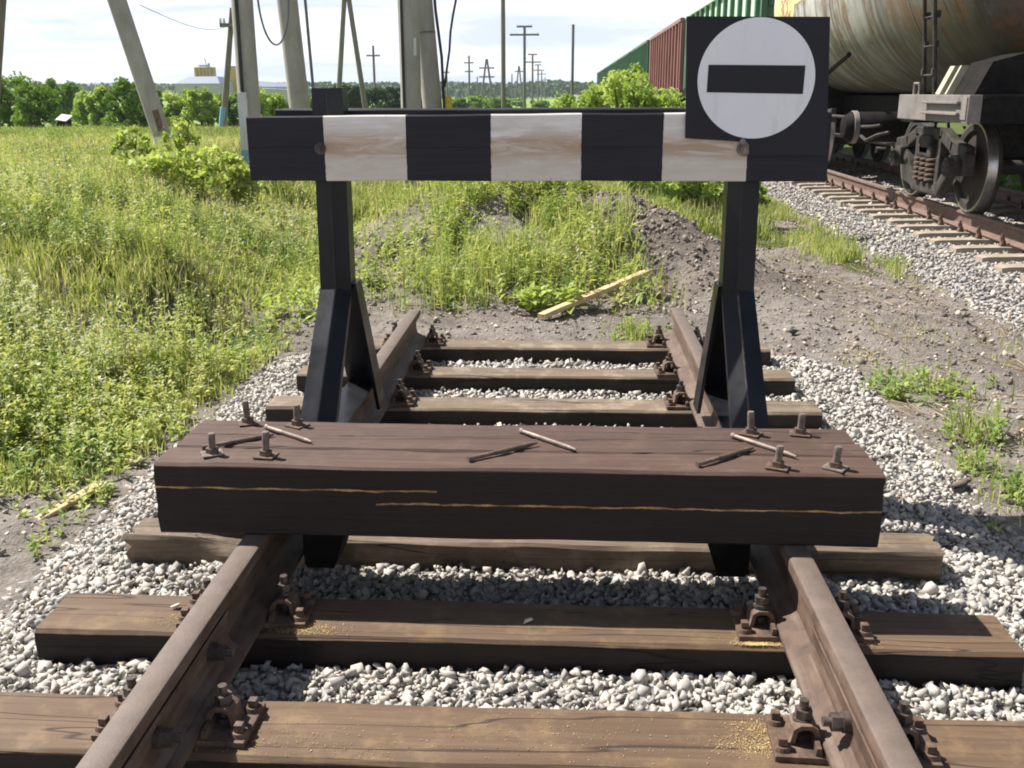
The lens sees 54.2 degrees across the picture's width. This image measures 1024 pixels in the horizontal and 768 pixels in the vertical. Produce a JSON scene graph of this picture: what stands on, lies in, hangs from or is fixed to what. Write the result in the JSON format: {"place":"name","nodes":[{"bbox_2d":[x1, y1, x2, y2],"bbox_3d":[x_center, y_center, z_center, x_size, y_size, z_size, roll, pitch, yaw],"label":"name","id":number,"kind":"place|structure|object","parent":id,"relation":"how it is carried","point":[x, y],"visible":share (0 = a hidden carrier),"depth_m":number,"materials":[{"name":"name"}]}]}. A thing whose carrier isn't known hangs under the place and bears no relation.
{"place":"outdoors","nodes":[
{"label":"outdoors","id":0,"kind":"place"},
{"bbox_2d":[194,58,215,75],"bbox_3d":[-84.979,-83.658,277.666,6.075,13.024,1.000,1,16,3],"label":"grain elevator","id":1,"kind":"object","parent":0,"point":[204,70],"visible":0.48,"depth_m":276.42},
{"bbox_2d":[2,0,705,84],"label":"sky","id":2,"kind":"structure","parent":0,"point":[78,41],"materials":[{"name":"white"}]},
{"bbox_2d":[106,181,694,320],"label":"heap grass","id":3,"kind":"structure","parent":0,"point":[527,219],"depth_m":8.51,"materials":[{"name":"plant"}]},
{"bbox_2d":[0,94,1023,613],"bbox_3d":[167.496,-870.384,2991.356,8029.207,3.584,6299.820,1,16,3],"label":"ground","id":4,"kind":"structure","parent":0,"point":[24,564],"depth_m":7.01,"materials":[{"name":"soil"}]},
{"bbox_2d":[0,0,6,93],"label":"utility pole","id":5,"kind":"object","parent":4,"relation":"on","point":[2,15],"visible":1,"depth_m":13.57,"materials":[{"name":"concrete"}]},
{"bbox_2d":[0,71,33,126],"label":"field tree","id":6,"kind":"object","parent":4,"relation":"on","point":[7,98],"visible":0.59,"depth_m":45.02,"materials":[{"name":"green plant"}]},
{"bbox_2d":[10,80,66,127],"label":"field tree","id":7,"kind":"object","parent":4,"relation":"on","point":[38,104],"visible":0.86,"depth_m":43.21,"materials":[{"name":"green plant"}]},
{"bbox_2d":[44,77,80,126],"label":"field tree","id":8,"kind":"object","parent":4,"relation":"on","point":[67,91],"visible":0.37,"depth_m":78.10,"materials":[{"name":"green plant"}]},
{"bbox_2d":[35,483,103,520],"bbox_3d":[-1.819,0.489,4.090,0.054,0.024,0.375,3,19,18],"label":"plank","id":9,"kind":"object","parent":4,"relation":"on","point":[67,503],"visible":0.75,"depth_m":4.07,"materials":[{"name":"brown wood"}]},
{"bbox_2d":[70,90,94,126],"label":"field tree","id":10,"kind":"object","parent":4,"relation":"on","point":[79,112],"visible":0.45,"depth_m":64.51,"materials":[{"name":"green plant"}]},
{"bbox_2d":[83,83,121,126],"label":"field tree","id":11,"kind":"object","parent":4,"relation":"on","point":[96,107],"visible":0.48,"depth_m":58.58,"materials":[{"name":"green plant"}]},
{"bbox_2d":[100,76,148,126],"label":"field tree","id":12,"kind":"object","parent":4,"relation":"on","point":[121,87],"visible":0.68,"depth_m":56.59,"materials":[{"name":"green plant"}]},
{"bbox_2d":[108,124,161,173],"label":"maple shrub","id":13,"kind":"object","parent":4,"relation":"on","point":[132,149],"visible":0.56,"depth_m":10.74,"materials":[{"name":"green plant"}]},
{"bbox_2d":[107,0,171,150],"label":"utility pole","id":14,"kind":"object","parent":4,"relation":"on","point":[137,62],"visible":0.68,"depth_m":14.51,"materials":[{"name":"concrete"}]},
{"bbox_2d":[0,240,319,556],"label":"verge weeds","id":15,"kind":"object","parent":4,"relation":"on","point":[44,489],"visible":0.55,"depth_m":5.87,"materials":[{"name":"green plant"}]},
{"bbox_2d":[117,150,203,195],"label":"maple shrub","id":16,"kind":"object","parent":4,"relation":"on","point":[165,161],"visible":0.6,"depth_m":10.22,"materials":[{"name":"green plant"}]},
{"bbox_2d":[162,89,192,125],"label":"field tree","id":17,"kind":"object","parent":4,"relation":"on","point":[172,110],"visible":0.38,"depth_m":58.45,"materials":[{"name":"green plant"}]},
{"bbox_2d":[0,143,362,427],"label":"meadow flowers","id":18,"kind":"object","parent":4,"relation":"on","point":[76,379],"visible":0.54,"depth_m":5.20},
{"bbox_2d":[161,118,202,172],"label":"maple shrub","id":19,"kind":"object","parent":4,"relation":"on","point":[182,134],"visible":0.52,"depth_m":11.05,"materials":[{"name":"green plant"}]},
{"bbox_2d":[0,123,395,394],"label":"dry stalks","id":20,"kind":"object","parent":4,"relation":"on","point":[48,126],"visible":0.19,"depth_m":7.34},
{"bbox_2d":[0,124,399,488],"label":"meadow weeds","id":21,"kind":"object","parent":4,"relation":"on","point":[45,386],"visible":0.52,"depth_m":5.64,"materials":[{"name":"green plant"}]},
{"bbox_2d":[179,86,228,126],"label":"field tree","id":22,"kind":"object","parent":4,"relation":"on","point":[203,105],"visible":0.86,"depth_m":55.67,"materials":[{"name":"green plant"}]},
{"bbox_2d":[174,76,233,96],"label":"hangar","id":23,"kind":"structure","parent":4,"relation":"on","point":[214,84],"depth_m":252.03,"materials":[{"name":"metal"}]},
{"bbox_2d":[0,125,409,495],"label":"meadow grass","id":24,"kind":"structure","parent":4,"relation":"on","point":[16,250],"depth_m":7.22,"materials":[{"name":"plant"}]},
{"bbox_2d":[161,144,261,197],"bbox_3d":[-3.255,-2.200,10.632,1.064,0.681,1.050,12,21,37],"label":"maple shrub","id":25,"kind":"object","parent":4,"relation":"on","point":[207,157],"visible":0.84,"depth_m":10.45,"materials":[{"name":"green plant"}]},
{"bbox_2d":[0,125,426,381],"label":"tall weeds","id":26,"kind":"object","parent":4,"relation":"on","point":[185,351],"visible":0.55,"depth_m":7.48,"materials":[{"name":"green plant"}]},
{"bbox_2d":[203,93,238,126],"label":"field tree","id":27,"kind":"object","parent":4,"relation":"on","point":[232,110],"visible":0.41,"depth_m":62.70,"materials":[{"name":"green plant"}]},
{"bbox_2d":[219,8,232,127],"bbox_3d":[-9.595,-10.583,33.934,1.054,4.117,0.303,1,16,3],"label":"utility pole","id":28,"kind":"object","parent":4,"relation":"on","point":[224,107],"visible":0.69,"depth_m":33.89,"materials":[{"name":"concrete"}]},
{"bbox_2d":[221,156,269,206],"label":"maple shrub","id":29,"kind":"object","parent":4,"relation":"on","point":[238,172],"visible":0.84,"depth_m":10.53,"materials":[{"name":"green plant"}]},
{"bbox_2d":[231,0,260,168],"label":"utility pole","id":30,"kind":"object","parent":4,"relation":"on","point":[248,97],"visible":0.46,"depth_m":11.52,"materials":[{"name":"concrete"}]},
{"bbox_2d":[259,86,278,115],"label":"field tree","id":31,"kind":"object","parent":4,"relation":"on","point":[269,102],"visible":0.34,"depth_m":40.73,"materials":[{"name":"green plant"}]},
{"bbox_2d":[259,81,308,102],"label":"warehouse","id":32,"kind":"structure","parent":4,"relation":"on","point":[276,87],"depth_m":233.03,"materials":[{"name":"metal"}]},
{"bbox_2d":[257,0,314,107],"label":"utility pole","id":33,"kind":"object","parent":4,"relation":"on","point":[293,51],"visible":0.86,"depth_m":14.31,"materials":[{"name":"concrete"}]},
{"bbox_2d":[258,265,319,321],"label":"weed clump","id":34,"kind":"object","parent":4,"relation":"on","point":[305,294],"visible":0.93,"depth_m":7.41,"materials":[{"name":"green plant"}]},
{"bbox_2d":[0,79,596,99],"bbox_3d":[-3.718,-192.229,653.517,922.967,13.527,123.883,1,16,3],"label":"treeline","id":35,"kind":"object","parent":4,"relation":"on","point":[460,89],"visible":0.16,"depth_m":611.02,"materials":[{"name":"plant"}]},
{"bbox_2d":[333,83,369,107],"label":"field tree","id":36,"kind":"object","parent":4,"relation":"on","point":[354,95],"visible":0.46,"depth_m":101.30,"materials":[{"name":"green plant"}]},
{"bbox_2d":[336,0,367,107],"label":"utility pole","id":37,"kind":"object","parent":4,"relation":"on","point":[356,52],"visible":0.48,"depth_m":71.76,"materials":[{"name":"concrete"}]},
{"bbox_2d":[357,86,388,107],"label":"field tree","id":38,"kind":"object","parent":4,"relation":"on","point":[377,96],"visible":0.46,"depth_m":110.86,"materials":[{"name":"green plant"}]},
{"bbox_2d":[355,247,405,289],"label":"weed clump","id":39,"kind":"object","parent":4,"relation":"on","point":[376,259],"visible":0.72,"depth_m":8.12,"materials":[{"name":"green plant"}]},
{"bbox_2d":[384,86,400,107],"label":"field tree","id":40,"kind":"object","parent":4,"relation":"on","point":[394,94],"visible":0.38,"depth_m":115.44,"materials":[{"name":"green plant"}]},
{"bbox_2d":[398,0,421,197],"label":"utility pole","id":41,"kind":"object","parent":4,"relation":"on","point":[409,49],"visible":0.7,"depth_m":13.29,"materials":[{"name":"concrete"}]},
{"bbox_2d":[419,0,456,186],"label":"utility pole","id":42,"kind":"object","parent":4,"relation":"on","point":[430,87],"visible":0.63,"depth_m":13.86,"materials":[{"name":"concrete"}]},
{"bbox_2d":[357,221,527,315],"bbox_3d":[-0.549,-0.981,7.850,1.348,0.656,1.303,-10,19,-31],"label":"weed clump","id":43,"kind":"object","parent":4,"relation":"on","point":[437,269],"visible":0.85,"depth_m":7.68,"materials":[{"name":"green plant"}]},
{"bbox_2d":[381,203,570,305],"bbox_3d":[-0.254,-1.072,7.839,1.473,0.784,1.381,1,16,3],"label":"weed clump","id":44,"kind":"object","parent":4,"relation":"on","point":[494,257],"visible":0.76,"depth_m":7.77,"materials":[{"name":"green plant"}]},
{"bbox_2d":[467,95,492,107],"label":"field tree","id":45,"kind":"object","parent":4,"relation":"on","point":[476,101],"visible":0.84,"depth_m":182.21,"materials":[{"name":"green plant"}]},
{"bbox_2d":[186,137,779,239],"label":"grass","id":46,"kind":"structure","parent":4,"relation":"on","point":[709,219],"depth_m":11.78,"materials":[{"name":"plant"}]},
{"bbox_2d":[501,0,505,107],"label":"utility pole","id":47,"kind":"object","parent":4,"relation":"on","point":[503,77],"visible":0.74,"depth_m":57.12,"materials":[{"name":"concrete"}]},
{"bbox_2d":[355,181,664,315],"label":"grass","id":48,"kind":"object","parent":4,"relation":"on","point":[493,187],"visible":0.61,"depth_m":8.42,"materials":[{"name":"green plant"}]},
{"bbox_2d":[0,320,1022,571],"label":"stray stones","id":49,"kind":"object","parent":4,"relation":"on","point":[814,340],"visible":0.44,"depth_m":5.16,"materials":[{"name":"stone"}]},
{"bbox_2d":[0,353,1023,721],"bbox_3d":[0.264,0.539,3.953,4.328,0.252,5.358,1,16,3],"label":"ballast stones","id":50,"kind":"object","parent":4,"relation":"on","point":[698,591],"visible":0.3,"depth_m":3.26,"materials":[{"name":"gravel"}]},
{"bbox_2d":[0,675,1023,767],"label":"timber sleeper","id":51,"kind":"object","parent":50,"relation":"on","point":[43,730],"visible":0.79,"depth_m":2.36,"materials":[{"name":"wood"}]},
{"bbox_2d":[76,309,426,767],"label":"rail","id":52,"kind":"object","parent":51,"relation":"on","point":[158,718],"visible":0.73,"depth_m":2.52,"materials":[{"name":"metal"}]},
{"bbox_2d":[153,400,885,576],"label":"buffer block","id":53,"kind":"structure","parent":52,"relation":"on","point":[329,490],"depth_m":2.93,"materials":[{"name":"wood"}]},
{"bbox_2d":[201,434,273,449],"bbox_3d":[-0.846,0.176,3.093,0.226,0.017,0.017,-10,19,-30],"label":"screw spike","id":54,"kind":"object","parent":53,"relation":"on","point":[240,440],"visible":0.88,"depth_m":3.09,"materials":[{"name":"brown metal"}]},
{"bbox_2d":[466,442,537,461],"bbox_3d":[-0.026,0.200,3.001,0.250,0.017,0.018,-11,19,-33],"label":"railroad spike","id":55,"kind":"object","parent":53,"relation":"on","point":[502,450],"visible":1,"depth_m":2.99,"materials":[{"name":"brown metal"}]},
{"bbox_2d":[519,428,576,450],"bbox_3d":[0.110,0.173,3.094,0.018,0.017,0.244,-15,22,-41],"label":"railroad spike","id":56,"kind":"object","parent":53,"relation":"on","point":[547,439],"visible":1,"depth_m":3.09,"materials":[{"name":"metal"}]},
{"bbox_2d":[695,447,753,466],"bbox_3d":[0.631,0.212,2.951,0.242,0.017,0.018,-12,20,-34],"label":"railroad spike","id":57,"kind":"object","parent":53,"relation":"on","point":[724,456],"visible":1,"depth_m":2.94,"materials":[{"name":"brown metal"}]},
{"bbox_2d":[730,433,796,456],"bbox_3d":[0.763,0.187,3.038,0.017,0.017,0.245,-12,20,-36],"label":"railroad spike","id":58,"kind":"object","parent":53,"relation":"on","point":[761,445],"visible":0.84,"depth_m":3.04,"materials":[{"name":"metal"}]},
{"bbox_2d":[246,88,831,428],"bbox_3d":[0.091,-0.453,3.968,2.160,1.389,0.930,1,16,3],"label":"buffer stop","id":59,"kind":"object","parent":52,"relation":"on","point":[331,144],"visible":0.9,"depth_m":3.76,"materials":[{"name":"black paint"}]},
{"bbox_2d":[685,16,829,155],"bbox_3d":[0.885,-1.070,3.603,0.530,0.483,0.018,1,16,3],"label":"dead end sign","id":60,"kind":"object","parent":59,"relation":"attached to","point":[760,84],"visible":1,"depth_m":3.60,"materials":[{"name":"metal"}]},
{"bbox_2d":[34,574,1023,690],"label":"timber sleeper","id":61,"kind":"object","parent":50,"relation":"on","point":[917,650],"visible":0.69,"depth_m":2.83,"materials":[{"name":"wood"}]},
{"bbox_2d":[138,613,880,765],"bbox_3d":[-0.034,0.771,2.585,2.121,0.005,0.648,1,16,3],"label":"sawdust","id":62,"kind":"object","parent":61,"relation":"on","point":[752,643],"visible":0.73,"depth_m":2.39},
{"bbox_2d":[664,307,922,767],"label":"rail","id":63,"kind":"object","parent":61,"relation":"on","point":[857,721],"visible":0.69,"depth_m":2.49,"materials":[{"name":"metal"}]},
{"bbox_2d":[121,518,945,582],"bbox_3d":[0.050,0.599,3.482,2.794,0.186,0.183,1,16,3],"label":"timber sleeper","id":64,"kind":"object","parent":50,"relation":"on","point":[912,556],"visible":0.33,"depth_m":3.39,"materials":[{"name":"wood"}]},
{"bbox_2d":[265,379,822,428],"bbox_3d":[0.141,0.119,4.909,2.685,0.299,0.207,1,16,3],"label":"timber sleeper","id":65,"kind":"object","parent":50,"relation":"on","point":[667,411],"visible":0.39,"depth_m":4.83,"materials":[{"name":"wood"}]},
{"bbox_2d":[296,348,794,398],"bbox_3d":[0.170,-0.041,5.469,2.686,0.293,0.192,1,16,3],"label":"timber sleeper","id":66,"kind":"object","parent":50,"relation":"on","point":[658,378],"visible":0.48,"depth_m":5.40,"materials":[{"name":"wood"}]},
{"bbox_2d":[373,322,770,366],"bbox_3d":[0.197,-0.221,6.069,2.687,0.300,0.207,1,16,3],"label":"timber sleeper","id":67,"kind":"object","parent":50,"relation":"on","point":[441,348],"visible":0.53,"depth_m":5.99,"materials":[{"name":"wood"}]},
{"bbox_2d":[0,181,1023,554],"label":"soil clods","id":68,"kind":"object","parent":4,"relation":"on","point":[858,371],"visible":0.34,"depth_m":7.12,"materials":[{"name":"soil"}]},
{"bbox_2d":[510,24,538,107],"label":"utility pole","id":69,"kind":"object","parent":4,"relation":"on","point":[524,34],"visible":0.91,"depth_m":123.46,"materials":[{"name":"grey wood"}]},
{"bbox_2d":[505,275,592,313],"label":"weed clump","id":70,"kind":"object","parent":4,"relation":"on","point":[563,293],"visible":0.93,"depth_m":7.33,"materials":[{"name":"green plant"}]},
{"bbox_2d":[528,193,608,292],"bbox_3d":[0.454,-1.143,8.009,0.676,0.786,0.776,1,16,3],"label":"weed clump","id":71,"kind":"object","parent":4,"relation":"on","point":[579,260],"visible":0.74,"depth_m":7.97,"materials":[{"name":"green plant"}]},
{"bbox_2d":[559,82,614,107],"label":"bush","id":72,"kind":"object","parent":4,"relation":"on","point":[590,97],"visible":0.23,"depth_m":16.81,"materials":[{"name":"green plant"}]},
{"bbox_2d":[538,269,652,318],"bbox_3d":[0.640,-0.681,7.459,1.236,0.042,0.080,-25,25,-39],"label":"plank","id":73,"kind":"object","parent":4,"relation":"on","point":[561,307],"visible":0.92,"depth_m":7.37,"materials":[{"name":"brown wood"}]},
{"bbox_2d":[586,62,650,184],"bbox_3d":[1.803,-4.061,16.026,1.446,2.114,1.627,7,18,22],"label":"bush","id":74,"kind":"object","parent":4,"relation":"on","point":[613,86],"visible":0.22,"depth_m":15.59,"materials":[{"name":"green plant"}]},
{"bbox_2d":[595,311,664,340],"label":"weed clump","id":75,"kind":"object","parent":4,"relation":"on","point":[629,327],"visible":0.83,"depth_m":6.83,"materials":[{"name":"green plant"}]},
{"bbox_2d":[615,69,679,181],"bbox_3d":[2.086,-3.834,15.451,1.363,1.978,1.324,1,16,5],"label":"bush","id":76,"kind":"object","parent":4,"relation":"on","point":[650,97],"visible":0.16,"depth_m":15.10,"materials":[{"name":"green plant"}]},
{"bbox_2d":[612,181,693,202],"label":"bush","id":77,"kind":"object","parent":4,"relation":"on","point":[635,185],"visible":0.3,"depth_m":12.99,"materials":[{"name":"green plant"}]},
{"bbox_2d":[652,181,723,211],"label":"bush","id":78,"kind":"object","parent":4,"relation":"on","point":[705,190],"visible":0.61,"depth_m":12.69,"materials":[{"name":"green plant"}]},
{"bbox_2d":[576,189,825,315],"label":"heap clods","id":79,"kind":"object","parent":4,"relation":"on","point":[653,208],"visible":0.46,"depth_m":8.43,"materials":[{"name":"soil"}]},
{"bbox_2d":[850,251,922,269],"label":"weed clump","id":80,"kind":"object","parent":4,"relation":"on","point":[885,261],"visible":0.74,"depth_m":9.65,"materials":[{"name":"green plant"}]},
{"bbox_2d":[756,232,1023,560],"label":"grass","id":81,"kind":"structure","parent":4,"relation":"on","point":[1007,347],"depth_m":6.51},
{"bbox_2d":[761,164,1023,341],"bbox_3d":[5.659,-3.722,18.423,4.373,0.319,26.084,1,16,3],"label":"train ballast stones","id":82,"kind":"object","parent":4,"relation":"on","point":[930,259],"visible":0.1,"depth_m":10.08,"materials":[{"name":"gravel"}]},
{"bbox_2d":[819,184,954,197],"bbox_3d":[5.994,-2.822,14.974,2.700,0.325,0.280,1,16,3],"label":"concrete sleeper","id":83,"kind":"object","parent":82,"relation":"on","point":[851,193],"visible":0.19,"depth_m":14.94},
{"bbox_2d":[837,191,1003,204],"bbox_3d":[5.931,-2.517,13.929,2.700,0.325,0.280,1,16,3],"label":"concrete sleeper","id":84,"kind":"object","parent":82,"relation":"on","point":[873,200],"visible":0.24,"depth_m":13.91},
{"bbox_2d":[827,169,1023,249],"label":"rail","id":85,"kind":"object","parent":82,"relation":"on","point":[992,228],"visible":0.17,"depth_m":11.68,"materials":[{"name":"metal"}]},
{"bbox_2d":[630,40,679,105],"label":"gondola wagon","id":86,"kind":"object","parent":85,"relation":"on","point":[640,53],"visible":0.06,"depth_m":47.86,"materials":[{"name":"green paint"}]},
{"bbox_2d":[649,17,685,101],"bbox_3d":[7.301,-11.653,38.148,3.240,3.555,12.800,1,16,3],"label":"gondola wagon","id":87,"kind":"object","parent":85,"relation":"on","point":[666,59],"visible":0.09,"depth_m":35.61,"materials":[{"name":"red paint"}]},
{"bbox_2d":[682,0,869,157],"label":"gondola wagon","id":88,"kind":"object","parent":85,"relation":"on","point":[763,8],"visible":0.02,"depth_m":21.66,"materials":[{"name":"green paint"}]},
{"bbox_2d":[774,0,1023,214],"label":"tank wagon","id":89,"kind":"object","parent":85,"relation":"on","point":[896,67],"visible":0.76,"depth_m":11.15,"materials":[{"name":"grey paint"}]},
{"bbox_2d":[895,214,957,230],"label":"concrete sleeper","id":90,"kind":"object","parent":82,"relation":"on","point":[940,225],"visible":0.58,"depth_m":11.31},
{"bbox_2d":[849,195,1018,209],"bbox_3d":[5.918,-2.364,13.406,2.700,0.325,0.280,0,16,2],"label":"concrete sleeper","id":91,"kind":"object","parent":82,"relation":"on","point":[886,204],"visible":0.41,"depth_m":13.35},
{"bbox_2d":[856,199,1023,214],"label":"concrete sleeper","id":92,"kind":"object","parent":82,"relation":"on","point":[896,209],"visible":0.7,"depth_m":12.85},
{"bbox_2d":[869,204,1023,219],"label":"concrete sleeper","id":93,"kind":"object","parent":82,"relation":"on","point":[908,215],"visible":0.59,"depth_m":12.34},
{"bbox_2d":[913,220,984,238],"bbox_3d":[5.729,-1.602,10.796,2.700,0.325,0.280,0,16,2],"label":"concrete sleeper","id":94,"kind":"object","parent":82,"relation":"on","point":[960,231],"visible":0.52,"depth_m":10.76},
{"bbox_2d":[886,209,1023,224],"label":"concrete sleeper","id":95,"kind":"object","parent":82,"relation":"on","point":[929,219],"visible":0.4,"depth_m":11.81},
{"bbox_2d":[928,226,998,244],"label":"concrete sleeper","id":96,"kind":"object","parent":82,"relation":"on","point":[978,239],"visible":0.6,"depth_m":10.25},
{"bbox_2d":[949,234,1023,253],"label":"concrete sleeper","id":97,"kind":"object","parent":82,"relation":"on","point":[1001,247],"visible":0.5,"depth_m":9.74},
{"bbox_2d":[974,253,1023,263],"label":"concrete sleeper","id":98,"kind":"object","parent":82,"relation":"on","point":[998,258],"visible":0.37,"depth_m":9.20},
{"bbox_2d":[993,264,1023,274],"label":"concrete sleeper","id":99,"kind":"object","parent":82,"relation":"on","point":[1007,268],"visible":0.33,"depth_m":8.67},
{"bbox_2d":[764,262,1023,463],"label":"dry twigs","id":100,"kind":"object","parent":4,"relation":"on","point":[893,401],"visible":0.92,"depth_m":6.66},
{"bbox_2d":[860,357,945,405],"bbox_3d":[2.186,-0.016,5.645,0.455,0.196,0.625,1,16,3],"label":"weed clump","id":101,"kind":"object","parent":4,"relation":"on","point":[886,393],"visible":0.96,"depth_m":5.60,"materials":[{"name":"green plant"}]},
{"bbox_2d":[903,349,1014,401],"bbox_3d":[2.504,-0.034,5.752,0.555,0.218,0.610,1,16,3],"label":"weed clump","id":102,"kind":"object","parent":4,"relation":"on","point":[946,389],"visible":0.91,"depth_m":5.71,"materials":[{"name":"green plant"}]},
{"bbox_2d":[911,389,1023,451],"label":"weed clump","id":103,"kind":"object","parent":4,"relation":"on","point":[994,430],"visible":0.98,"depth_m":4.79,"materials":[{"name":"green plant"}]},
{"bbox_2d":[934,440,1013,481],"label":"weed clump","id":104,"kind":"object","parent":4,"relation":"on","point":[980,456],"visible":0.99,"depth_m":4.43,"materials":[{"name":"green plant"}]},
{"bbox_2d":[949,459,1023,511],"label":"weed clump","id":105,"kind":"object","parent":4,"relation":"on","point":[1016,482],"visible":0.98,"depth_m":4.14,"materials":[{"name":"green plant"}]},
{"bbox_2d":[757,195,922,281],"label":"grass","id":106,"kind":"structure","parent":0,"point":[828,250],"depth_m":10.44,"materials":[{"name":"plant"}]},
{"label":"concrete sleeper","id":107,"kind":"object","parent":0,"visible":0},
{"bbox_2d":[833,151,1023,207],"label":"rail","id":108,"kind":"object","parent":107,"relation":"on","point":[1016,197],"visible":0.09,"depth_m":18.16,"materials":[{"name":"metal"}]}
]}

